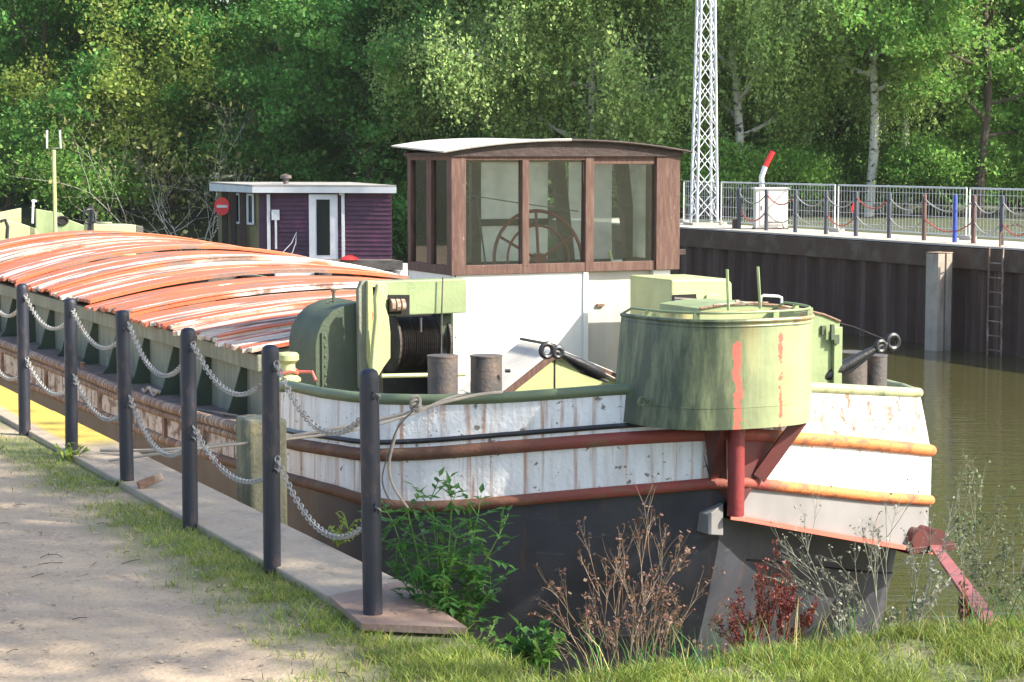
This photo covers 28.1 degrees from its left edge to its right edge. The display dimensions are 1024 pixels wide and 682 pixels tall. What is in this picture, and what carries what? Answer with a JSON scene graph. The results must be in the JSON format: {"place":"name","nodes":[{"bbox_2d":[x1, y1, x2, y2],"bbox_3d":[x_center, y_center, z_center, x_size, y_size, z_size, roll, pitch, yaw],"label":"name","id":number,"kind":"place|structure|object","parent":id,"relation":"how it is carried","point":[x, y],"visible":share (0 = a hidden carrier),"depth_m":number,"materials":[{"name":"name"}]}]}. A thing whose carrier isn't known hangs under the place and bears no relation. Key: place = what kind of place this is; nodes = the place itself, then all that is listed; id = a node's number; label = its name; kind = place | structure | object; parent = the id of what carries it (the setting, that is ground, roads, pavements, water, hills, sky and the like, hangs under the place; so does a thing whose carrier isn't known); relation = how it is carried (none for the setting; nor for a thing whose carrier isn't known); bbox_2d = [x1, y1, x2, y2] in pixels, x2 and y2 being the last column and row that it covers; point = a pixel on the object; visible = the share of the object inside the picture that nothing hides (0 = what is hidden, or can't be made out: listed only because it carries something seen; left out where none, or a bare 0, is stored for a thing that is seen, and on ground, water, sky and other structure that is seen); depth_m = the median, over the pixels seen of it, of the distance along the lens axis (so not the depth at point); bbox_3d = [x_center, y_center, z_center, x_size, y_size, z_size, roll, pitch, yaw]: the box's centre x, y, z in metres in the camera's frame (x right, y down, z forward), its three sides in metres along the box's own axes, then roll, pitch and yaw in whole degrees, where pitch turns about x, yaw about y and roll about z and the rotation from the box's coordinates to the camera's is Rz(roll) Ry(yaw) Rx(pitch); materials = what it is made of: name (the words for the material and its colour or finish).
{"place":"outdoors","nodes":[
{"label":"outdoors","id":0,"kind":"place"},
{"bbox_2d":[0,385,398,607],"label":"pavement","id":1,"kind":"structure","parent":0,"point":[313,564],"depth_m":11.06,"materials":[{"name":"concrete"}]},
{"bbox_2d":[16,283,30,435],"bbox_3d":[-3.403,0.135,14.267,0.082,1.073,0.099,-1,5,-14],"label":"quay post","id":2,"kind":"object","parent":1,"relation":"on","point":[22,310],"visible":1,"depth_m":14.24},
{"bbox_2d":[0,365,27,380],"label":"chain","id":3,"kind":"object","parent":2,"relation":"attached to","point":[9,378],"visible":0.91,"depth_m":14.64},
{"bbox_2d":[64,298,77,450],"bbox_3d":[-2.869,0.238,13.316,0.082,1.038,0.099,0,5,-2],"label":"quay post","id":4,"kind":"object","parent":1,"relation":"on","point":[70,369],"visible":0.94,"depth_m":13.29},
{"bbox_2d":[24,293,72,330],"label":"chain","id":5,"kind":"object","parent":4,"relation":"attached to","point":[48,327],"visible":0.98,"depth_m":13.90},
{"bbox_2d":[25,356,75,395],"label":"chain","id":6,"kind":"object","parent":4,"relation":"attached to","point":[48,391],"visible":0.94,"depth_m":13.93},
{"bbox_2d":[115,310,133,480],"bbox_3d":[-2.281,0.344,12.059,0.082,1.058,0.099,-1,5,-1],"label":"quay post","id":7,"kind":"object","parent":1,"relation":"on","point":[124,390],"visible":0.96,"depth_m":12.03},
{"bbox_2d":[71,308,129,349],"bbox_3d":[-2.545,-0.053,12.633,0.024,0.207,1.410,-2,6,-25],"label":"chain","id":8,"kind":"object","parent":7,"relation":"hanging from","point":[96,345],"visible":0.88,"depth_m":12.86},
{"bbox_2d":[72,374,131,421],"bbox_3d":[-2.545,0.375,12.672,0.024,0.216,1.410,-2,6,-25],"label":"chain","id":9,"kind":"object","parent":7,"relation":"attached to","point":[100,416],"visible":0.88,"depth_m":12.89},
{"bbox_2d":[136,472,163,488],"bbox_3d":[-2.090,0.808,11.828,0.156,0.093,0.030,-2,6,-25],"label":"brick","id":10,"kind":"object","parent":1,"relation":"on","point":[150,480],"visible":1,"depth_m":11.81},
{"bbox_2d":[180,327,197,530],"bbox_3d":[-1.683,0.465,10.666,0.082,1.073,0.099,0,4,-1],"label":"quay post","id":11,"kind":"object","parent":1,"relation":"on","point":[188,441],"visible":0.96,"depth_m":10.64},
{"bbox_2d":[127,321,193,377],"bbox_3d":[-1.949,0.072,11.306,0.024,0.248,1.538,-2,6,-23],"label":"chain","id":12,"kind":"object","parent":11,"relation":"attached to","point":[160,374],"visible":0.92,"depth_m":11.53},
{"bbox_2d":[128,395,195,457],"bbox_3d":[-1.949,0.503,11.346,0.024,0.248,1.538,-2,6,-23],"label":"chain","id":13,"kind":"object","parent":11,"relation":"attached to","point":[164,453],"visible":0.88,"depth_m":11.57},
{"bbox_2d":[261,344,280,574],"bbox_3d":[-1.124,0.559,9.557,0.082,1.089,0.099,0,4,-5],"label":"quay post","id":14,"kind":"object","parent":1,"relation":"on","point":[271,475],"visible":0.94,"depth_m":9.53,"materials":[{"name":"metal"}]},
{"bbox_2d":[190,341,277,396],"bbox_3d":[-1.373,0.159,10.050,0.024,0.218,1.259,-3,6,-27],"label":"chain","id":15,"kind":"object","parent":14,"relation":"attached to","point":[241,394],"visible":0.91,"depth_m":10.17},
{"bbox_2d":[192,425,278,483],"bbox_3d":[-1.373,0.586,10.089,0.024,0.198,1.259,-3,6,-27],"label":"chain","id":16,"kind":"object","parent":14,"relation":"attached to","point":[243,480],"visible":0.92,"depth_m":10.22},
{"bbox_2d":[108,393,465,461],"bbox_3d":[-1.295,0.573,13.033,2.443,0.315,0.576,-2,6,-25],"label":"mooring rope","id":17,"kind":"object","parent":1,"relation":"on","point":[288,438],"visible":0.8,"depth_m":12.75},
{"bbox_2d":[382,410,413,504],"bbox_3d":[-0.731,0.752,13.136,0.211,0.608,0.034,-1,5,-14],"label":"rope tail","id":18,"kind":"object","parent":17,"relation":"hanging from","point":[410,413],"visible":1,"depth_m":13.12},
{"bbox_2d":[409,394,421,411],"bbox_3d":[-0.621,0.402,13.192,0.080,0.117,0.059,0,5,0],"label":"rope knot","id":19,"kind":"object","parent":17,"relation":"attached to","point":[418,404],"visible":1,"depth_m":13.18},
{"bbox_2d":[388,410,414,507],"bbox_3d":[-0.692,0.763,13.148,0.202,0.629,0.083,-3,6,-34],"label":"rope tail","id":20,"kind":"object","parent":19,"relation":"hanging from","point":[390,476],"visible":0.95,"depth_m":13.13},
{"bbox_2d":[100,391,502,451],"bbox_3d":[-1.257,0.542,13.352,2.752,0.324,0.660,-2,6,-19],"label":"mooring rope","id":21,"kind":"object","parent":1,"relation":"on","point":[346,425],"visible":0.69,"depth_m":13.15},
{"bbox_2d":[328,521,355,546],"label":"weed","id":22,"kind":"object","parent":1,"relation":"on","point":[336,542],"visible":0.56,"depth_m":10.14,"materials":[{"name":"green plant"}]},
{"bbox_2d":[336,511,360,529],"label":"weed","id":23,"kind":"object","parent":1,"relation":"on","point":[346,522],"visible":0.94,"depth_m":10.54,"materials":[{"name":"green plant"}]},
{"bbox_2d":[1,460,756,681],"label":"fallen twigs","id":24,"kind":"object","parent":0,"point":[121,563],"depth_m":9.56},
{"bbox_2d":[0,162,1023,681],"bbox_3d":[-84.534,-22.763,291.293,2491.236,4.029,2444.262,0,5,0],"label":"ground","id":25,"kind":"structure","parent":0,"point":[146,620],"depth_m":9.04,"materials":[{"name":"soil"}]},
{"bbox_2d":[0,0,77,114],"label":"broadleaf tree","id":26,"kind":"object","parent":25,"relation":"on","point":[23,46],"visible":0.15,"depth_m":78.71,"materials":[{"name":"green plant"}]},
{"bbox_2d":[0,92,108,211],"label":"shrub","id":27,"kind":"object","parent":25,"relation":"on","point":[7,163],"visible":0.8,"depth_m":69.15,"materials":[{"name":"green plant"}]},
{"bbox_2d":[45,442,90,461],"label":"weed","id":28,"kind":"object","parent":25,"relation":"on","point":[68,451],"visible":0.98,"depth_m":13.12,"materials":[{"name":"green plant"}]},
{"bbox_2d":[15,127,174,223],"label":"shrub","id":29,"kind":"object","parent":25,"relation":"on","point":[126,192],"visible":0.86,"depth_m":68.35,"materials":[{"name":"green plant"}]},
{"bbox_2d":[0,0,198,210],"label":"broadleaf tree","id":30,"kind":"object","parent":25,"relation":"on","point":[45,31],"visible":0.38,"depth_m":71.82,"materials":[{"name":"green plant"}]},
{"bbox_2d":[0,0,311,216],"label":"broadleaf tree","id":31,"kind":"object","parent":25,"relation":"on","point":[113,87],"visible":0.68,"depth_m":69.56,"materials":[{"name":"green plant"}]},
{"bbox_2d":[1,0,318,205],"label":"broadleaf tree","id":32,"kind":"object","parent":25,"relation":"on","point":[176,172],"depth_m":81.95,"materials":[{"name":"green plant"}]},
{"bbox_2d":[2,26,334,251],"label":"shrub","id":33,"kind":"object","parent":25,"relation":"on","point":[172,177],"visible":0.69,"depth_m":68.45,"materials":[{"name":"green plant"}]},
{"bbox_2d":[7,0,343,208],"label":"broadleaf tree","id":34,"kind":"object","parent":25,"relation":"on","point":[261,38],"visible":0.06,"depth_m":76.39,"materials":[{"name":"green plant"}]},
{"bbox_2d":[0,461,419,681],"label":"gravel","id":35,"kind":"structure","parent":25,"relation":"on","point":[7,657],"depth_m":9.04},
{"bbox_2d":[59,0,403,181],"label":"broadleaf tree","id":36,"kind":"object","parent":25,"relation":"on","point":[242,31],"visible":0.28,"depth_m":70.32,"materials":[{"name":"green plant"}]},
{"bbox_2d":[180,0,505,259],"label":"broadleaf tree","id":37,"kind":"object","parent":25,"relation":"on","point":[327,34],"visible":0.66,"depth_m":67.16,"materials":[{"name":"green plant"}]},
{"bbox_2d":[329,581,467,634],"bbox_3d":[-0.506,1.140,8.714,0.422,0.030,0.989,-2,6,-19],"label":"rusty plate","id":38,"kind":"object","parent":25,"relation":"on","point":[404,614],"visible":0.7,"depth_m":8.54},
{"bbox_2d":[359,368,382,615],"bbox_3d":[-0.585,0.656,8.507,0.082,1.088,0.099,-1,5,-10],"label":"quay post","id":39,"kind":"object","parent":38,"relation":"on","point":[370,490],"visible":0.96,"depth_m":8.48,"materials":[{"name":"metal"}]},
{"bbox_2d":[273,360,380,435],"bbox_3d":[-0.823,0.272,8.975,0.024,0.276,1.196,-3,6,-27],"label":"chain","id":40,"kind":"object","parent":39,"relation":"attached to","point":[325,431],"visible":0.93,"depth_m":9.11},
{"bbox_2d":[274,455,381,539],"bbox_3d":[-0.823,0.719,9.015,0.024,0.282,1.196,-3,6,-27],"label":"chain","id":41,"kind":"object","parent":39,"relation":"attached to","point":[334,536],"visible":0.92,"depth_m":9.16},
{"bbox_2d":[251,3,586,199],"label":"broadleaf tree","id":42,"kind":"object","parent":25,"relation":"on","point":[400,165],"visible":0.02,"depth_m":72.27,"materials":[{"name":"green plant"}]},
{"bbox_2d":[359,467,518,645],"bbox_3d":[-0.320,1.273,8.814,0.681,1.466,0.502,4,7,40],"label":"elder bush","id":43,"kind":"object","parent":25,"relation":"on","point":[445,577],"visible":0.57,"depth_m":8.74,"materials":[{"name":"green plant"}]},
{"bbox_2d":[458,618,532,656],"bbox_3d":[-0.140,1.237,8.373,0.458,0.185,0.197,0,5,0],"label":"weed","id":44,"kind":"object","parent":25,"relation":"on","point":[497,643],"visible":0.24,"depth_m":8.34,"materials":[{"name":"green plant"}]},
{"bbox_2d":[334,0,664,213],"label":"birch tree","id":45,"kind":"object","parent":25,"relation":"on","point":[572,61],"visible":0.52,"depth_m":65.49,"materials":[{"name":"green plant"}]},
{"bbox_2d":[0,0,1016,205],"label":"distant wood","id":46,"kind":"object","parent":25,"relation":"on","point":[541,197],"visible":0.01,"depth_m":86.27,"materials":[{"name":"plant"}]},
{"bbox_2d":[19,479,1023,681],"bbox_3d":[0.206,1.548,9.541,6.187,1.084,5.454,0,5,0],"label":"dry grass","id":47,"kind":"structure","parent":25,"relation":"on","point":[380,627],"depth_m":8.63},
{"bbox_2d":[502,613,555,670],"bbox_3d":[0.065,1.201,8.148,0.222,0.239,0.180,0,5,0],"label":"weed","id":48,"kind":"object","parent":25,"relation":"on","point":[529,647],"visible":0.84,"depth_m":8.13,"materials":[{"name":"green plant"}]},
{"bbox_2d":[358,0,734,196],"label":"birch tree","id":49,"kind":"object","parent":25,"relation":"on","point":[651,113],"visible":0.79,"depth_m":63.51,"materials":[{"name":"green plant"}]},
{"bbox_2d":[526,627,566,674],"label":"weed","id":50,"kind":"object","parent":25,"relation":"on","point":[550,652],"visible":0.98,"depth_m":8.09,"materials":[{"name":"green plant"}]},
{"bbox_2d":[527,472,740,680],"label":"dry plant","id":51,"kind":"object","parent":25,"relation":"on","point":[635,614],"visible":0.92,"depth_m":8.35,"materials":[{"name":"plant"}]},
{"bbox_2d":[600,119,759,216],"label":"shrub","id":52,"kind":"object","parent":25,"relation":"on","point":[681,182],"visible":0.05,"depth_m":65.09,"materials":[{"name":"green plant"}]},
{"bbox_2d":[548,0,837,202],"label":"broadleaf tree","id":53,"kind":"object","parent":25,"relation":"on","point":[561,137],"visible":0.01,"depth_m":74.25,"materials":[{"name":"green plant"}]},
{"bbox_2d":[660,118,799,214],"bbox_3d":[6.356,-5.373,62.930,5.037,2.980,4.696,2,6,18],"label":"shrub","id":54,"kind":"object","parent":25,"relation":"on","point":[746,166],"visible":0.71,"depth_m":62.09,"materials":[{"name":"green plant"}]},
{"bbox_2d":[575,0,894,211],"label":"broadleaf tree","id":55,"kind":"object","parent":25,"relation":"on","point":[820,129],"visible":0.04,"depth_m":73.02,"materials":[{"name":"green plant"}]},
{"bbox_2d":[602,0,877,215],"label":"birch tree","id":56,"kind":"object","parent":25,"relation":"on","point":[757,31],"visible":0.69,"depth_m":62.38,"materials":[{"name":"green plant"}]},
{"bbox_2d":[713,537,818,651],"bbox_3d":[1.039,1.071,8.430,0.439,0.603,0.418,0,5,0],"label":"dock plant","id":57,"kind":"object","parent":25,"relation":"on","point":[787,608],"visible":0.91,"depth_m":8.38,"materials":[{"name":"plant"}]},
{"bbox_2d":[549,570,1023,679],"bbox_3d":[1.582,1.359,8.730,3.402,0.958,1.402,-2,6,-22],"label":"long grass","id":58,"kind":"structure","parent":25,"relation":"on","point":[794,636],"depth_m":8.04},
{"bbox_2d":[550,221,1023,357],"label":"sheet pile wall","id":59,"kind":"structure","parent":25,"relation":"on","point":[877,288],"depth_m":46.54,"materials":[{"name":"metal"}]},
{"bbox_2d":[986,224,1023,355],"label":"wall ladder","id":60,"kind":"object","parent":59,"relation":"attached to","point":[1001,292],"depth_m":42.22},
{"bbox_2d":[553,573,1023,680],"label":"bank grass","id":61,"kind":"structure","parent":25,"relation":"on","point":[756,639],"depth_m":7.97,"materials":[{"name":"green plant"}]},
{"bbox_2d":[730,129,855,213],"bbox_3d":[8.881,-5.364,63.892,4.403,2.794,4.723,5,7,43],"label":"shrub","id":62,"kind":"object","parent":25,"relation":"on","point":[805,173],"visible":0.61,"depth_m":62.65,"materials":[{"name":"green plant"}]},
{"bbox_2d":[702,0,905,214],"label":"birch tree","id":63,"kind":"object","parent":25,"relation":"on","point":[789,90],"visible":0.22,"depth_m":64.00,"materials":[{"name":"green plant"}]},
{"bbox_2d":[708,51,981,211],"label":"broadleaf tree","id":64,"kind":"object","parent":25,"relation":"on","point":[896,129],"visible":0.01,"depth_m":73.18,"materials":[{"name":"green plant"}]},
{"bbox_2d":[777,122,914,214],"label":"shrub","id":65,"kind":"object","parent":25,"relation":"on","point":[857,174],"visible":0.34,"depth_m":65.40,"materials":[{"name":"green plant"}]},
{"bbox_2d":[762,476,990,639],"bbox_3d":[1.530,0.935,8.566,0.995,0.806,0.576,0,5,0],"label":"umbel plant","id":66,"kind":"object","parent":25,"relation":"on","point":[932,564],"visible":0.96,"depth_m":8.59,"materials":[{"name":"plant"}]},
{"bbox_2d":[773,0,983,216],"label":"birch tree","id":67,"kind":"object","parent":25,"relation":"on","point":[845,61],"visible":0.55,"depth_m":62.43,"materials":[{"name":"green plant"}]},
{"bbox_2d":[754,18,1023,212],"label":"broadleaf tree","id":68,"kind":"object","parent":25,"relation":"on","point":[930,209],"visible":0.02,"depth_m":71.58,"materials":[{"name":"green plant"}]},
{"bbox_2d":[828,568,952,640],"bbox_3d":[1.579,1.117,8.582,0.541,0.370,0.253,0,5,0],"label":"thistle plant","id":69,"kind":"object","parent":25,"relation":"on","point":[920,603],"visible":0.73,"depth_m":8.54,"materials":[{"name":"plant"}]},
{"bbox_2d":[787,0,1008,213],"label":"birch tree","id":70,"kind":"object","parent":25,"relation":"on","point":[863,132],"visible":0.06,"depth_m":65.74,"materials":[{"name":"green plant"}]},
{"bbox_2d":[801,0,1023,217],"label":"broadleaf tree","id":71,"kind":"object","parent":25,"relation":"on","point":[905,33],"visible":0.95,"depth_m":60.17,"materials":[{"name":"green plant"}]},
{"bbox_2d":[805,0,1019,215],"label":"birch tree","id":72,"kind":"object","parent":25,"relation":"on","point":[907,200],"visible":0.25,"depth_m":63.22,"materials":[{"name":"green plant"}]},
{"bbox_2d":[850,116,1023,213],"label":"shrub","id":73,"kind":"object","parent":25,"relation":"on","point":[935,162],"visible":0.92,"depth_m":62.09,"materials":[{"name":"green plant"}]},
{"bbox_2d":[855,0,1023,206],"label":"broadleaf tree","id":74,"kind":"object","parent":25,"relation":"on","point":[997,83],"visible":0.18,"depth_m":65.31,"materials":[{"name":"green plant"}]},
{"bbox_2d":[957,569,970,630],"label":"dark stalk","id":75,"kind":"object","parent":25,"relation":"on","point":[966,601],"visible":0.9,"depth_m":8.48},
{"bbox_2d":[921,40,1023,211],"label":"broadleaf tree","id":76,"kind":"object","parent":25,"relation":"on","point":[1019,207],"visible":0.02,"depth_m":74.33,"materials":[{"name":"green plant"}]},
{"bbox_2d":[943,448,1023,622],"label":"wormwood plant","id":77,"kind":"object","parent":25,"relation":"on","point":[974,551],"visible":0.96,"depth_m":8.83,"materials":[{"name":"green plant"}]},
{"bbox_2d":[947,129,1023,209],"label":"shrub","id":78,"kind":"object","parent":25,"relation":"on","point":[1020,180],"visible":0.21,"depth_m":64.69,"materials":[{"name":"green plant"}]},
{"bbox_2d":[0,425,1023,681],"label":"grass","id":79,"kind":"structure","parent":0,"point":[1006,653],"depth_m":8.04,"materials":[{"name":"plant"}]},
{"bbox_2d":[110,311,1023,659],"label":"water","id":80,"kind":"structure","parent":0,"point":[972,403],"depth_m":28.61,"materials":[{"name":"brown liquid"}]},
{"bbox_2d":[236,414,286,524],"bbox_3d":[-1.554,1.827,12.818,0.240,2.720,0.315,-3,6,-25],"label":"timber pile","id":81,"kind":"object","parent":80,"relation":"in","point":[249,455],"visible":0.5,"depth_m":12.61,"materials":[{"name":"wood"}]},
{"bbox_2d":[209,174,407,289],"bbox_3d":[-6.251,-3.177,60.719,6.250,3.572,4.490,0,5,0],"label":"houseboat","id":82,"kind":"object","parent":80,"relation":"on","point":[347,222],"visible":0.67,"depth_m":59.55,"materials":[{"name":"purple wood"}]},
{"bbox_2d":[236,193,239,223],"bbox_3d":[-8.206,-3.957,61.115,0.265,0.910,0.398,0,5,0],"label":"side window","id":83,"kind":"structure","parent":82,"relation":"in","point":[238,210],"depth_m":61.10,"materials":[{"name":"white glass"}]},
{"bbox_2d":[246,194,253,224],"bbox_3d":[-7.702,-3.881,60.287,0.265,0.910,0.398,0,5,0],"label":"side window","id":84,"kind":"structure","parent":82,"relation":"in","point":[249,197],"depth_m":60.34,"materials":[{"name":"white glass"}]},
{"bbox_2d":[309,194,337,258],"bbox_3d":[-5.482,-3.294,59.547,0.837,1.937,0.125,0,5,0],"label":"door","id":85,"kind":"structure","parent":82,"relation":"in","point":[323,208],"depth_m":59.50,"materials":[{"name":"white glass"}]},
{"bbox_2d":[0,130,956,681],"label":"barge","id":86,"kind":"object","parent":80,"relation":"on","point":[738,426],"visible":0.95,"depth_m":15.35,"materials":[{"name":"white paint"}]},
{"bbox_2d":[929,545,999,628],"bbox_3d":[2.606,1.426,12.035,0.100,1.120,7.227,1,5,10],"label":"steel strut","id":87,"kind":"object","parent":86,"relation":"attached to","point":[948,565],"visible":0.46,"depth_m":11.27,"materials":[{"name":"red paint"}]},
{"bbox_2d":[925,251,952,350],"bbox_3d":[9.005,-0.343,43.294,0.440,3.075,0.370,-4,6,-34],"label":"mooring pile","id":88,"kind":"object","parent":80,"relation":"in","point":[938,301],"visible":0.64,"depth_m":43.12,"materials":[{"name":"metal"}]},
{"bbox_2d":[260,600,1023,681],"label":"tall grass","id":89,"kind":"structure","parent":0,"point":[585,678],"depth_m":7.79,"materials":[{"name":"plant"}]},
{"bbox_2d":[553,218,1023,250],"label":"quay path","id":90,"kind":"structure","parent":0,"point":[979,243],"depth_m":47.64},
{"bbox_2d":[680,181,718,222],"bbox_3d":[5.125,-3.803,56.308,0.200,1.188,2.093,-3,6,-25],"label":"fence panel","id":91,"kind":"object","parent":90,"relation":"on","point":[687,220],"visible":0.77,"depth_m":56.13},
{"bbox_2d":[683,0,719,224],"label":"lattice pylon","id":92,"kind":"object","parent":90,"relation":"on","point":[699,76],"visible":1,"depth_m":55.15,"materials":[{"name":"metal"}]},
{"bbox_2d":[737,188,740,228],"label":"quay post","id":93,"kind":"object","parent":90,"relation":"on","point":[738,208],"visible":1,"depth_m":52.42,"materials":[{"name":"metal"}]},
{"bbox_2d":[764,189,768,230],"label":"quay post","id":94,"kind":"object","parent":90,"relation":"on","point":[766,210],"visible":1,"depth_m":51.26,"materials":[{"name":"metal"}]},
{"bbox_2d":[751,187,789,228],"bbox_3d":[6.603,-3.373,52.325,0.900,1.100,0.518,0,5,-4],"label":"electric cabinet","id":95,"kind":"object","parent":90,"relation":"on","point":[776,212],"visible":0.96,"depth_m":52.14,"materials":[{"name":"metal"}]},
{"bbox_2d":[759,150,774,186],"bbox_3d":[6.854,-4.114,55.082,0.437,2.034,0.150,0,5,0],"label":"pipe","id":96,"kind":"object","parent":95,"relation":"attached to","point":[766,164],"visible":0.62,"depth_m":54.98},
{"bbox_2d":[713,181,835,227],"bbox_3d":[6.747,-3.495,52.935,0.200,1.192,5.610,-3,6,-25],"label":"fence panel","id":97,"kind":"object","parent":90,"relation":"on","point":[721,222],"visible":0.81,"depth_m":52.20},
{"bbox_2d":[793,190,797,231],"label":"quay post","id":98,"kind":"object","parent":90,"relation":"on","point":[795,209],"visible":1,"depth_m":50.09,"materials":[{"name":"metal"}]},
{"bbox_2d":[824,191,828,233],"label":"quay post","id":99,"kind":"object","parent":90,"relation":"on","point":[826,194],"visible":1,"depth_m":48.90,"materials":[{"name":"metal"}]},
{"bbox_2d":[854,192,858,235],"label":"quay post","id":100,"kind":"object","parent":90,"relation":"on","point":[856,194],"visible":1,"depth_m":47.80,"materials":[{"name":"metal"}]},
{"bbox_2d":[887,193,891,237],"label":"quay post","id":101,"kind":"object","parent":90,"relation":"on","point":[889,207],"visible":1,"depth_m":46.64,"materials":[{"name":"metal"}]},
{"bbox_2d":[829,184,967,235],"bbox_3d":[9.040,-3.058,48.171,0.200,1.191,5.252,-3,6,-25],"label":"fence panel","id":102,"kind":"object","parent":90,"relation":"on","point":[839,229],"visible":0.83,"depth_m":47.92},
{"bbox_2d":[922,194,926,239],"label":"quay post","id":103,"kind":"object","parent":90,"relation":"on","point":[924,208],"visible":1,"depth_m":45.47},
{"bbox_2d":[952,195,957,241],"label":"quay post","id":104,"kind":"object","parent":90,"relation":"on","point":[955,208],"visible":1,"depth_m":44.48,"materials":[{"name":"metal"}]},
{"bbox_2d":[971,195,976,242],"bbox_3d":[9.910,-2.612,43.948,0.100,1.035,0.100,0,5,0],"label":"quay post","id":105,"kind":"object","parent":90,"relation":"on","point":[973,225],"visible":1,"depth_m":43.91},
{"bbox_2d":[959,187,1023,239],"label":"fence panel","id":106,"kind":"object","parent":90,"relation":"on","point":[965,237],"visible":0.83,"depth_m":45.10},
{"bbox_2d":[999,196,1004,244],"bbox_3d":[10.313,-2.535,43.110,0.100,1.035,0.100,0,5,0],"label":"quay post","id":107,"kind":"object","parent":90,"relation":"on","point":[1002,211],"visible":0.92,"depth_m":43.06,"materials":[{"name":"metal"}]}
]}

